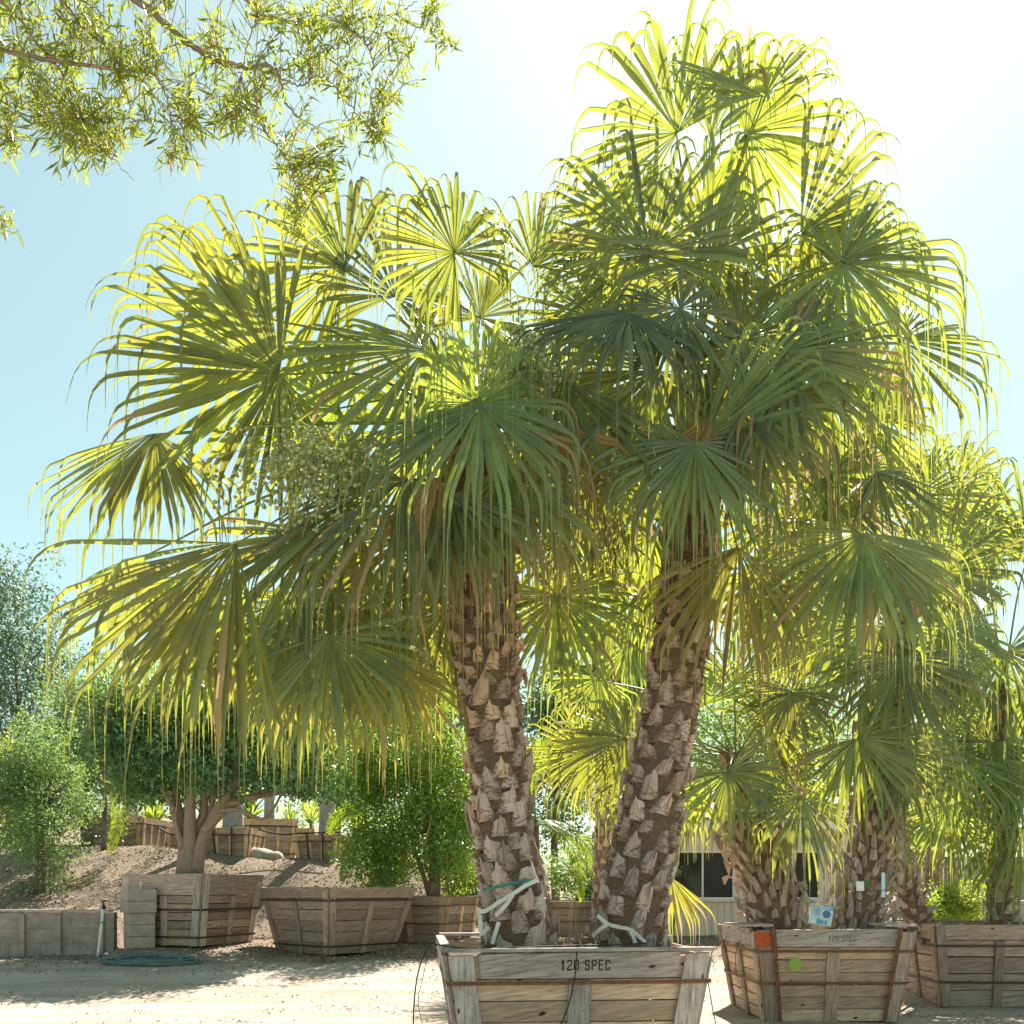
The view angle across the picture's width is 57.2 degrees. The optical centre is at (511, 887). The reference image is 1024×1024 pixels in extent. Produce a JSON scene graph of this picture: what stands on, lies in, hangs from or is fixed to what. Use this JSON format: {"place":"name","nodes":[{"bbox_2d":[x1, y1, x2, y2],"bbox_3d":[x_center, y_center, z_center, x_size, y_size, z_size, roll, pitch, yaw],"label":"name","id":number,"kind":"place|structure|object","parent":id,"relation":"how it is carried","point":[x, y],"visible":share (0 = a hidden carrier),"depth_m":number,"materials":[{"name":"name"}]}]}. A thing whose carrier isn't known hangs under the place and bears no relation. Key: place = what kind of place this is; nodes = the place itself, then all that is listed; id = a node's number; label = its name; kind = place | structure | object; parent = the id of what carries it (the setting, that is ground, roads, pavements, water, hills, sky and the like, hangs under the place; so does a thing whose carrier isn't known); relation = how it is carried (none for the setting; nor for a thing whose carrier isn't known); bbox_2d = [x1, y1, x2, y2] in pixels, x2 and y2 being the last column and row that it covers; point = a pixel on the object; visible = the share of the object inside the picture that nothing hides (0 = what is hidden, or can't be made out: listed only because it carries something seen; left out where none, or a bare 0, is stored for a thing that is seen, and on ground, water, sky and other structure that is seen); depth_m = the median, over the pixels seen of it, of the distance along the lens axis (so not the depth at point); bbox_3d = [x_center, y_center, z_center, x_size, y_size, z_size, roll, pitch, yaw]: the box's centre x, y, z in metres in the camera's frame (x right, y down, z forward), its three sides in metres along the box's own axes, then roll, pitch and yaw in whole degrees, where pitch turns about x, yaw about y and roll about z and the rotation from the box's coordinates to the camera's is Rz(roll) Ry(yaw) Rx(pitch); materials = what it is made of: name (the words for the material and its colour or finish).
{"place":"outdoors","nodes":[
{"label":"outdoors","id":0,"kind":"place"},
{"bbox_2d":[0,813,1023,1023],"bbox_3d":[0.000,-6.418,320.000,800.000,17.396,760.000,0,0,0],"label":"ground","id":1,"kind":"structure","parent":0,"point":[97,983],"depth_m":20.18,"materials":[{"name":"beige soil"}]},
{"bbox_2d":[0,710,57,844],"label":"broadleaf tree","id":2,"kind":"object","parent":1,"relation":"on","point":[11,739],"visible":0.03,"depth_m":33.63,"materials":[{"name":"green plant"}]},
{"bbox_2d":[0,541,98,804],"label":"broadleaf tree","id":3,"kind":"object","parent":1,"relation":"on","point":[7,671],"visible":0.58,"depth_m":51.55,"materials":[{"name":"green plant"}]},
{"bbox_2d":[0,692,105,897],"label":"bushy tree","id":4,"kind":"object","parent":1,"relation":"on","point":[42,810],"visible":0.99,"depth_m":27.16,"materials":[{"name":"green plant"}]},
{"bbox_2d":[0,909,116,956],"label":"block wall","id":5,"kind":"structure","parent":1,"relation":"on","point":[35,932],"depth_m":23.80,"materials":[{"name":"grey concrete"}]},
{"bbox_2d":[27,651,142,845],"bbox_3d":[-14.820,-4.635,32.853,3.679,7.016,3.815,0,0,-20],"label":"broadleaf tree","id":6,"kind":"object","parent":1,"relation":"on","point":[61,713],"visible":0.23,"depth_m":32.52,"materials":[{"name":"green plant"}]},
{"bbox_2d":[71,753,130,855],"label":"feather palm","id":7,"kind":"object","parent":1,"relation":"on","point":[104,845],"visible":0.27,"depth_m":30.17,"materials":[{"name":"green plant"}]},
{"bbox_2d":[96,900,106,955],"bbox_3d":[-10.159,1.037,23.256,0.211,1.441,0.179,0,0,0],"label":"standpipe","id":8,"kind":"object","parent":1,"relation":"on","point":[101,922],"visible":0.93,"depth_m":23.24,"materials":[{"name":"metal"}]},
{"bbox_2d":[90,817,168,846],"bbox_3d":[-14.362,-1.907,35.075,2.254,1.284,2.256,0,0,3],"label":"tree box","id":9,"kind":"object","parent":1,"relation":"on","point":[144,830],"visible":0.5,"depth_m":34.09,"materials":[{"name":"brown wood"}]},
{"bbox_2d":[58,650,160,816],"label":"feather palm","id":10,"kind":"object","parent":9,"relation":"in","point":[112,662],"visible":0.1,"depth_m":34.83,"materials":[{"name":"green plant"}]},
{"bbox_2d":[120,881,156,948],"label":"block pillar","id":11,"kind":"structure","parent":1,"relation":"on","point":[138,908],"depth_m":23.52,"materials":[{"name":"grey concrete"}]},
{"bbox_2d":[93,952,202,964],"bbox_3d":[-8.750,1.694,22.277,2.865,0.240,1.188,0,0,11],"label":"garden hose","id":12,"kind":"object","parent":1,"relation":"on","point":[143,959],"visible":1,"depth_m":22.23,"materials":[{"name":"green rubber"}]},
{"bbox_2d":[140,803,171,821],"bbox_3d":[-14.443,-2.569,37.966,2.539,2.221,2.359,0,0,0],"label":"yucca","id":13,"kind":"object","parent":1,"relation":"on","point":[155,812],"visible":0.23,"depth_m":37.72,"materials":[{"name":"green plant"}]},
{"bbox_2d":[80,678,262,822],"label":"broadleaf tree","id":14,"kind":"object","parent":1,"relation":"on","point":[197,806],"depth_m":49.35,"materials":[{"name":"green plant"}]},
{"bbox_2d":[165,823,177,848],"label":"tree box","id":15,"kind":"object","parent":1,"relation":"on","point":[171,841],"visible":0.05,"depth_m":36.64,"materials":[{"name":"brown wood"}]},
{"bbox_2d":[121,873,262,945],"bbox_3d":[-8.473,0.572,25.070,2.614,1.837,2.606,0,0,20],"label":"tree box","id":16,"kind":"object","parent":1,"relation":"on","point":[200,909],"visible":0.88,"depth_m":24.00,"materials":[{"name":"wood"}]},
{"bbox_2d":[65,662,361,875],"bbox_3d":[-7.812,-3.373,25.114,7.643,6.345,4.497,0,0,0],"label":"ficus tree","id":17,"kind":"object","parent":16,"relation":"in","point":[147,763],"visible":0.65,"depth_m":24.49,"materials":[{"name":"green plant"}]},
{"bbox_2d":[0,0,463,249],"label":"narrow leaved tree","id":18,"kind":"object","parent":1,"relation":"on","point":[69,119],"visible":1,"depth_m":7.92,"materials":[{"name":"green plant"}]},
{"bbox_2d":[206,827,266,856],"bbox_3d":[-9.985,-1.422,33.525,1.952,1.340,2.073,0,0,2],"label":"tree box","id":19,"kind":"object","parent":1,"relation":"on","point":[237,841],"visible":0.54,"depth_m":32.65,"materials":[{"name":"brown wood"}]},
{"bbox_2d":[171,680,243,827],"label":"feather palm","id":20,"kind":"object","parent":19,"relation":"on","point":[233,819],"visible":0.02,"depth_m":33.22,"materials":[{"name":"plant"}]},
{"bbox_2d":[159,827,338,835],"bbox_3d":[-9.041,-1.917,32.312,6.140,0.282,0.299,0,0,-1],"label":"water line","id":21,"kind":"object","parent":1,"relation":"on","point":[269,832],"visible":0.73,"depth_m":32.30,"materials":[{"name":"black plastic"}]},
{"bbox_2d":[219,787,282,827],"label":"yucca","id":22,"kind":"object","parent":1,"relation":"on","point":[251,807],"visible":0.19,"depth_m":40.69,"materials":[{"name":"green plant"}]},
{"bbox_2d":[250,847,283,859],"bbox_3d":[-8.678,-1.049,32.907,1.390,0.714,0.704,0,0,27],"label":"rock","id":23,"kind":"object","parent":1,"relation":"on","point":[255,852],"visible":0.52,"depth_m":32.64,"materials":[{"name":"white stone"}]},
{"bbox_2d":[244,818,297,857],"bbox_3d":[-9.816,-1.939,38.000,2.106,1.540,2.106,0,0,-18],"label":"tree box","id":24,"kind":"object","parent":1,"relation":"on","point":[283,845],"visible":0.62,"depth_m":37.17,"materials":[{"name":"brown wood"}]},
{"bbox_2d":[264,785,274,818],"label":"feather palm","id":25,"kind":"object","parent":24,"relation":"on","point":[268,804],"depth_m":37.84,"materials":[{"name":"plant"}]},
{"bbox_2d":[275,798,317,827],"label":"yucca","id":26,"kind":"object","parent":1,"relation":"on","point":[288,814],"visible":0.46,"depth_m":40.84,"materials":[{"name":"green plant"}]},
{"bbox_2d":[297,828,314,834],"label":"tree box","id":27,"kind":"object","parent":1,"relation":"on","point":[300,830],"visible":0.16,"depth_m":40.06,"materials":[{"name":"brown wood"}]},
{"bbox_2d":[293,796,319,831],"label":"yucca","id":28,"kind":"object","parent":1,"relation":"on","point":[314,810],"visible":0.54,"depth_m":41.71,"materials":[{"name":"green plant"}]},
{"bbox_2d":[305,943,337,965],"bbox_3d":[-4.522,1.616,22.485,0.815,0.677,0.929,0,0,44],"label":"dry weed","id":29,"kind":"object","parent":1,"relation":"on","point":[323,960],"visible":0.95,"depth_m":22.40,"materials":[{"name":"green plant"}]},
{"bbox_2d":[292,834,355,862],"bbox_3d":[-6.688,-1.244,33.875,1.852,1.262,1.974,0,0,14],"label":"tree box","id":30,"kind":"object","parent":1,"relation":"on","point":[314,846],"visible":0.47,"depth_m":33.07,"materials":[{"name":"brown wood"}]},
{"bbox_2d":[319,692,347,840],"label":"feather palm","id":31,"kind":"object","parent":30,"relation":"in","point":[324,812],"visible":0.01,"depth_m":33.62,"materials":[{"name":"plant"}]},
{"bbox_2d":[274,691,401,835],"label":"broadleaf tree","id":32,"kind":"object","parent":1,"relation":"on","point":[277,809],"visible":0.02,"depth_m":53.22,"materials":[{"name":"green plant"}]},
{"bbox_2d":[260,887,416,954],"bbox_3d":[-4.610,0.839,24.966,3.004,1.705,3.004,0,0,41],"label":"tree box","id":33,"kind":"object","parent":1,"relation":"on","point":[337,920],"visible":0.98,"depth_m":24.06,"materials":[{"name":"wood"}]},
{"bbox_2d":[337,810,371,833],"bbox_3d":[-5.978,-2.052,35.930,2.331,2.421,2.629,0,0,-33],"label":"yucca","id":34,"kind":"object","parent":1,"relation":"on","point":[346,824],"visible":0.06,"depth_m":35.81,"materials":[{"name":"green plant"}]},
{"bbox_2d":[326,802,392,886],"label":"feather palm","id":35,"kind":"object","parent":1,"relation":"on","point":[333,824],"visible":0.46,"depth_m":26.50,"materials":[{"name":"green plant"}]},
{"bbox_2d":[0,844,724,970],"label":"mulch","id":36,"kind":"object","parent":1,"relation":"on","point":[334,958],"visible":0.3,"depth_m":26.23,"materials":[{"name":"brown wood"}]},
{"bbox_2d":[406,623,464,842],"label":"fan palm","id":37,"kind":"object","parent":1,"relation":"on","point":[448,678],"visible":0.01,"depth_m":34.81,"materials":[{"name":"green plant"}]},
{"bbox_2d":[398,895,478,941],"bbox_3d":[-2.504,0.911,27.474,2.410,1.318,2.403,0,0,20],"label":"tree box","id":38,"kind":"object","parent":1,"relation":"on","point":[450,914],"visible":0.59,"depth_m":26.39,"materials":[{"name":"brown wood"}]},
{"bbox_2d":[325,666,478,896],"bbox_3d":[-2.848,-3.009,27.127,4.962,6.891,3.898,0,0,0],"label":"shrub","id":39,"kind":"object","parent":38,"relation":"in","point":[430,810],"visible":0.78,"depth_m":26.40,"materials":[{"name":"green plant"}]},
{"bbox_2d":[375,623,540,842],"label":"broadleaf tree","id":40,"kind":"object","parent":1,"relation":"on","point":[461,726],"visible":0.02,"depth_m":45.43,"materials":[{"name":"green plant"}]},
{"bbox_2d":[440,847,479,895],"bbox_3d":[-1.272,-0.275,30.986,2.551,2.799,2.228,0,0,0],"label":"shaded shrub","id":41,"kind":"object","parent":1,"relation":"on","point":[463,883],"visible":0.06,"depth_m":30.57,"materials":[{"name":"green plant"}]},
{"bbox_2d":[0,949,1021,1023],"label":"leaf litter","id":42,"kind":"object","parent":1,"relation":"on","point":[322,996],"visible":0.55,"depth_m":18.29,"materials":[{"name":"brown plant"}]},
{"bbox_2d":[519,657,596,899],"bbox_3d":[1.948,-4.404,39.863,4.641,11.517,4.910,0,0,0],"label":"broadleaf tree","id":43,"kind":"object","parent":1,"relation":"on","point":[554,815],"visible":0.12,"depth_m":39.56,"materials":[{"name":"green plant"}]},
{"bbox_2d":[541,833,593,900],"bbox_3d":[2.188,-0.099,31.540,3.760,3.518,2.380,0,0,0],"label":"dark shrub","id":44,"kind":"object","parent":1,"relation":"on","point":[568,882],"visible":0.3,"depth_m":31.36,"materials":[{"name":"green plant"}]},
{"bbox_2d":[545,900,592,936],"bbox_3d":[1.639,0.980,30.743,2.607,1.101,2.603,0,0,35],"label":"tree box","id":45,"kind":"object","parent":1,"relation":"on","point":[574,918],"visible":0.26,"depth_m":29.31,"materials":[{"name":"wood"}]},
{"bbox_2d":[526,734,616,902],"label":"fan palm","id":46,"kind":"object","parent":1,"relation":"on","point":[583,847],"visible":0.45,"depth_m":26.47,"materials":[{"name":"green plant"}]},
{"bbox_2d":[436,932,714,1023],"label":"tree box","id":47,"kind":"object","parent":1,"relation":"on","point":[534,988],"visible":0.94,"depth_m":10.47,"materials":[{"name":"brown wood"}]},
{"bbox_2d":[18,161,740,979],"bbox_3d":[-1.397,-4.064,11.920,9.539,10.695,4.259,0,0,0],"label":"fan palm","id":48,"kind":"object","parent":47,"relation":"in","point":[328,635],"visible":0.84,"depth_m":11.43,"materials":[{"name":"green plant"}]},
{"bbox_2d":[418,952,427,1021],"bbox_3d":[-0.966,1.155,10.200,0.113,0.921,0.008,0,0,0],"label":"loose wire","id":49,"kind":"object","parent":47,"relation":"hanging from","point":[420,986],"visible":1,"depth_m":10.20,"materials":[{"name":"black metal"}]},
{"bbox_2d":[477,878,538,943],"bbox_3d":[-0.067,0.287,11.398,0.770,0.807,0.177,0,0,9],"label":"tie strap","id":50,"kind":"object","parent":47,"relation":"attached to","point":[508,898],"visible":1,"depth_m":11.37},
{"bbox_2d":[482,878,534,890],"bbox_3d":[-0.032,-0.029,11.385,0.660,0.163,0.078,0,0,0],"label":"tie strap","id":51,"kind":"object","parent":50,"relation":"attached to","point":[505,884],"visible":1,"depth_m":11.36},
{"bbox_2d":[413,942,645,1023],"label":"drip tube","id":52,"kind":"object","parent":47,"relation":"on","point":[429,943],"visible":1,"depth_m":10.29,"materials":[{"name":"black plastic"}]},
{"bbox_2d":[591,914,645,942],"bbox_3d":[1.307,0.515,11.494,0.679,0.369,0.106,0,0,7],"label":"tie strap","id":53,"kind":"object","parent":47,"relation":"attached to","point":[633,933],"visible":0.98,"depth_m":11.47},
{"bbox_2d":[708,951,715,1023],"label":"loose wire","id":54,"kind":"object","parent":47,"relation":"attached to","point":[710,994],"visible":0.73,"depth_m":10.65,"materials":[{"name":"black metal"}]},
{"bbox_2d":[467,0,1009,978],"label":"fan palm","id":55,"kind":"object","parent":47,"relation":"in","point":[751,430],"visible":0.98,"depth_m":11.66,"materials":[{"name":"green plant"}]},
{"bbox_2d":[517,564,654,926],"bbox_3d":[2.082,-3.350,24.114,4.399,10.499,3.250,0,0,-5],"label":"fan palm","id":56,"kind":"object","parent":1,"relation":"on","point":[635,677],"visible":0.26,"depth_m":23.79,"materials":[{"name":"green plant"}]},
{"bbox_2d":[551,625,698,831],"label":"broadleaf tree","id":57,"kind":"object","parent":1,"relation":"on","point":[632,724],"visible":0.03,"depth_m":55.45,"materials":[{"name":"green plant"}]},
{"bbox_2d":[669,866,681,934],"bbox_3d":[4.724,0.421,28.502,0.884,2.462,0.849,0,0,0],"label":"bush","id":58,"kind":"object","parent":1,"relation":"on","point":[678,871],"visible":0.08,"depth_m":28.47,"materials":[{"name":"green plant"}]},
{"bbox_2d":[626,659,861,801],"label":"fan palm","id":59,"kind":"object","parent":1,"relation":"on","point":[713,727],"visible":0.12,"depth_m":48.24,"materials":[{"name":"green plant"}]},
{"bbox_2d":[611,802,906,935],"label":"site office","id":60,"kind":"structure","parent":1,"relation":"on","point":[703,873],"depth_m":30.00,"materials":[{"name":"beige"}]},
{"bbox_2d":[674,851,734,900],"bbox_3d":[6.108,-0.362,29.985,2.101,1.616,0.230,0,0,0],"label":"window","id":61,"kind":"structure","parent":60,"relation":"in","point":[713,867],"depth_m":30.03,"materials":[{"name":"black glass"}]},
{"bbox_2d":[784,851,822,900],"bbox_3d":[8.976,-0.362,29.985,1.814,1.616,0.230,0,0,0],"label":"window","id":62,"kind":"structure","parent":60,"relation":"in","point":[814,891],"depth_m":30.03,"materials":[{"name":"black glass"}]},
{"bbox_2d":[735,590,854,800],"bbox_3d":[11.025,-5.468,36.208,4.474,13.920,3.512,0,0,27],"label":"fan palm","id":63,"kind":"object","parent":1,"relation":"on","point":[793,683],"visible":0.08,"depth_m":35.81,"materials":[{"name":"green plant"}]},
{"bbox_2d":[717,921,916,1022],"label":"tree box","id":64,"kind":"object","parent":1,"relation":"on","point":[816,973],"visible":0.97,"depth_m":15.61,"materials":[{"name":"brown wood"}]},
{"bbox_2d":[525,617,854,956],"bbox_3d":[3.111,-1.814,16.738,6.079,6.441,2.873,0,0,0],"label":"fan palm","id":65,"kind":"object","parent":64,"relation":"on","point":[748,796],"visible":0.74,"depth_m":16.50,"materials":[{"name":"green plant"}]},
{"bbox_2d":[722,937,752,993],"bbox_3d":[3.656,1.265,15.244,0.531,0.947,0.122,0,0,0],"label":"loose wire","id":66,"kind":"object","parent":64,"relation":"hanging from","point":[735,964],"visible":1,"depth_m":15.20,"materials":[{"name":"black metal"}]},
{"bbox_2d":[808,903,833,928],"bbox_3d":[5.179,0.583,15.757,0.438,0.638,0.026,0,0,0],"label":"sale sign","id":67,"kind":"object","parent":64,"relation":"on","point":[823,915],"visible":0.96,"depth_m":15.75,"materials":[{"name":"blue paper"}]},
{"bbox_2d":[759,430,1023,928],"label":"fan palm","id":68,"kind":"object","parent":64,"relation":"in","point":[875,758],"visible":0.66,"depth_m":16.56,"materials":[{"name":"green plant"}]},
{"bbox_2d":[856,873,888,896],"bbox_3d":[6.032,-0.038,15.891,0.701,0.420,0.030,0,0,0],"label":"plant label","id":69,"kind":"object","parent":68,"relation":"attached to","point":[860,885],"visible":1,"depth_m":15.90,"materials":[{"name":"white plastic"}]},
{"bbox_2d":[814,693,977,892],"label":"broadleaf tree","id":70,"kind":"object","parent":1,"relation":"on","point":[849,736],"depth_m":47.73,"materials":[{"name":"green plant"}]},
{"bbox_2d":[901,1004,917,1015],"bbox_3d":[6.973,2.212,16.587,0.441,0.279,0.151,0,0,-23],"label":"green hose","id":71,"kind":"object","parent":1,"relation":"on","point":[909,1006],"visible":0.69,"depth_m":16.61,"materials":[{"name":"green rubber"}]},
{"bbox_2d":[869,483,1020,906],"bbox_3d":[12.300,-4.934,27.091,4.949,13.342,3.411,0,0,0],"label":"fan palm","id":72,"kind":"object","parent":1,"relation":"on","point":[937,874],"visible":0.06,"depth_m":26.77,"materials":[{"name":"green plant"}]},
{"bbox_2d":[921,875,988,920],"bbox_3d":[11.681,0.739,24.970,2.579,2.164,2.415,0,0,0],"label":"lime shrub","id":73,"kind":"object","parent":1,"relation":"on","point":[952,909],"visible":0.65,"depth_m":24.63,"materials":[{"name":"green plant"}]},
{"bbox_2d":[889,920,1023,1006],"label":"tree box","id":74,"kind":"object","parent":1,"relation":"on","point":[948,956],"visible":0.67,"depth_m":17.43,"materials":[{"name":"wood"}]},
{"bbox_2d":[855,441,1023,924],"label":"fan palm","id":75,"kind":"object","parent":74,"relation":"in","point":[1003,891],"visible":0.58,"depth_m":18.38,"materials":[{"name":"green plant"}]},
{"bbox_2d":[887,650,1023,946],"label":"fan palm","id":76,"kind":"object","parent":74,"relation":"in","point":[914,908],"visible":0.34,"depth_m":17.98,"materials":[{"name":"green plant"}]},
{"bbox_2d":[912,856,1023,916],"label":"board fence","id":77,"kind":"object","parent":1,"relation":"on","point":[957,872],"visible":0.07,"depth_m":38.00,"materials":[{"name":"brown wood"}]},
{"bbox_2d":[920,666,1023,856],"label":"broadleaf tree","id":78,"kind":"object","parent":1,"relation":"on","point":[1020,736],"visible":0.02,"depth_m":45.59,"materials":[{"name":"green plant"}]},
{"bbox_2d":[0,0,1023,865],"label":"sky","id":79,"kind":"structure","parent":0,"point":[945,78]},
{"bbox_2d":[965,893,989,920],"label":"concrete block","id":80,"kind":"structure","parent":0,"point":[981,913],"depth_m":26.98,"materials":[{"name":"grey concrete"}]},
{"bbox_2d":[1015,900,1023,921],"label":"concrete block","id":81,"kind":"object","parent":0,"point":[1021,914],"depth_m":25.49,"materials":[{"name":"grey concrete"}]}
]}

